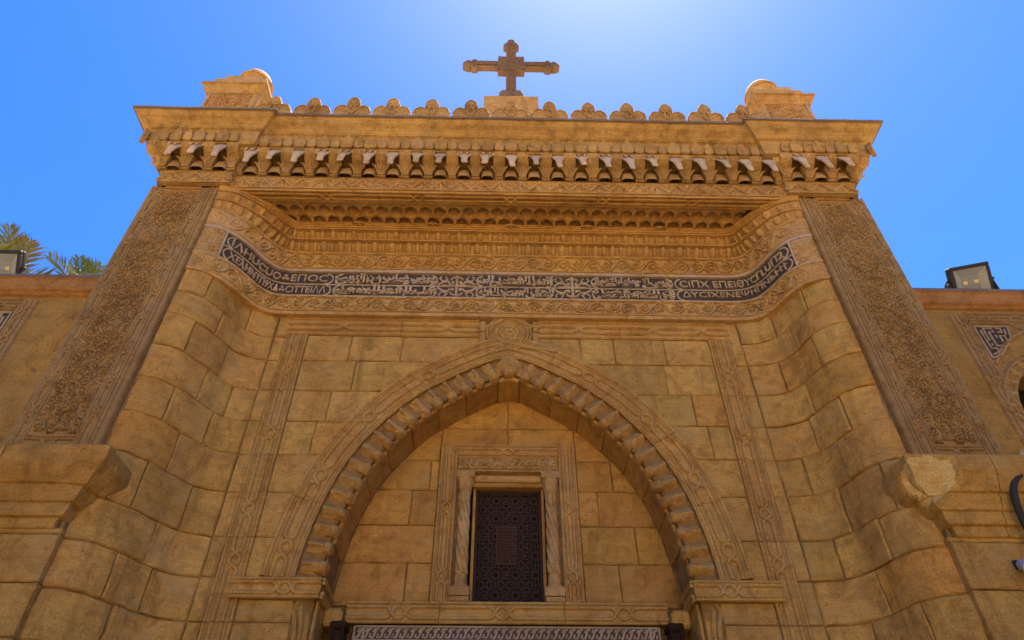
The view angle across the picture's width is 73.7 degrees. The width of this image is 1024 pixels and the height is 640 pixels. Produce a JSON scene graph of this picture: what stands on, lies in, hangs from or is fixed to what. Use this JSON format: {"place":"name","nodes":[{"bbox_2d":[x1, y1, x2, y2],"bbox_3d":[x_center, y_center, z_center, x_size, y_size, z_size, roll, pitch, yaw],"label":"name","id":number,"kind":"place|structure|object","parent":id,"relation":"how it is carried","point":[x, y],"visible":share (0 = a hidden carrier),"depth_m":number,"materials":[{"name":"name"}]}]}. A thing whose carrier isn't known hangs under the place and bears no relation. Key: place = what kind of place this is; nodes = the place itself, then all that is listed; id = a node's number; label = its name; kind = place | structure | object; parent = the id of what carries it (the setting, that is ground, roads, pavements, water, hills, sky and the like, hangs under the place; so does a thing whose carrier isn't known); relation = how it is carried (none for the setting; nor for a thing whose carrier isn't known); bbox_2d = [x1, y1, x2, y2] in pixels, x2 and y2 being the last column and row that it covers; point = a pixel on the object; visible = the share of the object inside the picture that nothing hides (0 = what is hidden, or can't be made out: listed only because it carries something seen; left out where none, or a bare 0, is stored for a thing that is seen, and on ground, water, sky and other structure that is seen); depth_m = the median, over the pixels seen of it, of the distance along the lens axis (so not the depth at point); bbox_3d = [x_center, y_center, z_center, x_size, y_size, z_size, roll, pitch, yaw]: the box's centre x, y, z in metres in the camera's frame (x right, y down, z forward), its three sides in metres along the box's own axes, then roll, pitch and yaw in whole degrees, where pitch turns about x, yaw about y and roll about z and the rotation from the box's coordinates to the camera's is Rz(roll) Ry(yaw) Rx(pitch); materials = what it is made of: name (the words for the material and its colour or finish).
{"place":"outdoors","nodes":[
{"label":"outdoors","id":0,"kind":"place"},
{"bbox_2d":[0,0,1023,288],"label":"sky","id":1,"kind":"structure","parent":0,"point":[943,187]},
{"label":"ground","id":2,"kind":"structure","parent":0,"visible":0},
{"bbox_2d":[0,222,55,273],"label":"date palm","id":3,"kind":"object","parent":2,"relation":"on","point":[17,241],"visible":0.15,"depth_m":15.44,"materials":[{"name":"green plant"}]},
{"bbox_2d":[0,274,100,442],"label":"side wall","id":4,"kind":"structure","parent":2,"relation":"on","point":[39,313],"depth_m":8.20,"materials":[{"name":"stone"}]},
{"bbox_2d":[0,250,29,273],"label":"floodlight","id":5,"kind":"object","parent":4,"relation":"on","point":[12,261],"visible":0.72,"depth_m":9.05,"materials":[{"name":"grey glass"}]},
{"bbox_2d":[43,249,105,274],"bbox_3d":[-9.960,3.656,11.635,1.943,13.451,2.093,1,-42,-1],"label":"date palm","id":6,"kind":"object","parent":2,"relation":"on","point":[89,267],"visible":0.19,"depth_m":15.51,"materials":[{"name":"green plant"}]},
{"bbox_2d":[0,96,1023,639],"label":"church gateway","id":7,"kind":"object","parent":2,"relation":"on","point":[354,368],"visible":1,"depth_m":8.26,"materials":[{"name":"stone"}]},
{"bbox_2d":[201,69,272,107],"bbox_3d":[-4.644,-3.467,11.677,1.093,2.778,1.097,1,-42,-1],"label":"roof pinnacle","id":8,"kind":"object","parent":7,"relation":"on","point":[251,88],"visible":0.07,"depth_m":11.39,"materials":[{"name":"stone"}]},
{"bbox_2d":[429,445,584,601],"bbox_3d":[-0.052,2.433,8.063,1.679,2.036,0.390,1,-42,-1],"label":"window","id":9,"kind":"structure","parent":7,"relation":"in","point":[462,465],"depth_m":8.08,"materials":[{"name":"stone"}]},
{"bbox_2d":[463,39,559,117],"bbox_3d":[-0.023,-3.822,12.498,1.858,4.380,0.770,1,-42,-1],"label":"stone cross","id":10,"kind":"object","parent":7,"relation":"on","point":[510,66],"visible":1,"depth_m":12.98,"materials":[{"name":"beige stone"}]},
{"bbox_2d":[744,79,815,118],"bbox_3d":[4.583,-3.333,11.836,1.093,2.778,1.097,1,-42,-1],"label":"roof pinnacle","id":11,"kind":"object","parent":7,"relation":"on","point":[764,98],"visible":0.12,"depth_m":11.56,"materials":[{"name":"stone"}]},
{"bbox_2d":[1010,474,1023,528],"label":"bent pipe","id":12,"kind":"object","parent":7,"relation":"attached to","point":[1016,503],"visible":0.99,"depth_m":6.40,"materials":[{"name":"black metal"}]},
{"bbox_2d":[912,288,1023,454],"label":"side wall","id":13,"kind":"structure","parent":2,"relation":"on","point":[980,332],"depth_m":8.34,"materials":[{"name":"stone"}]},
{"bbox_2d":[944,261,999,288],"bbox_3d":[6.229,-0.497,9.262,0.644,0.535,0.364,-5,-42,6],"label":"floodlight","id":14,"kind":"object","parent":13,"relation":"on","point":[975,276],"visible":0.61,"depth_m":9.26,"materials":[{"name":"black glass"}]}
]}

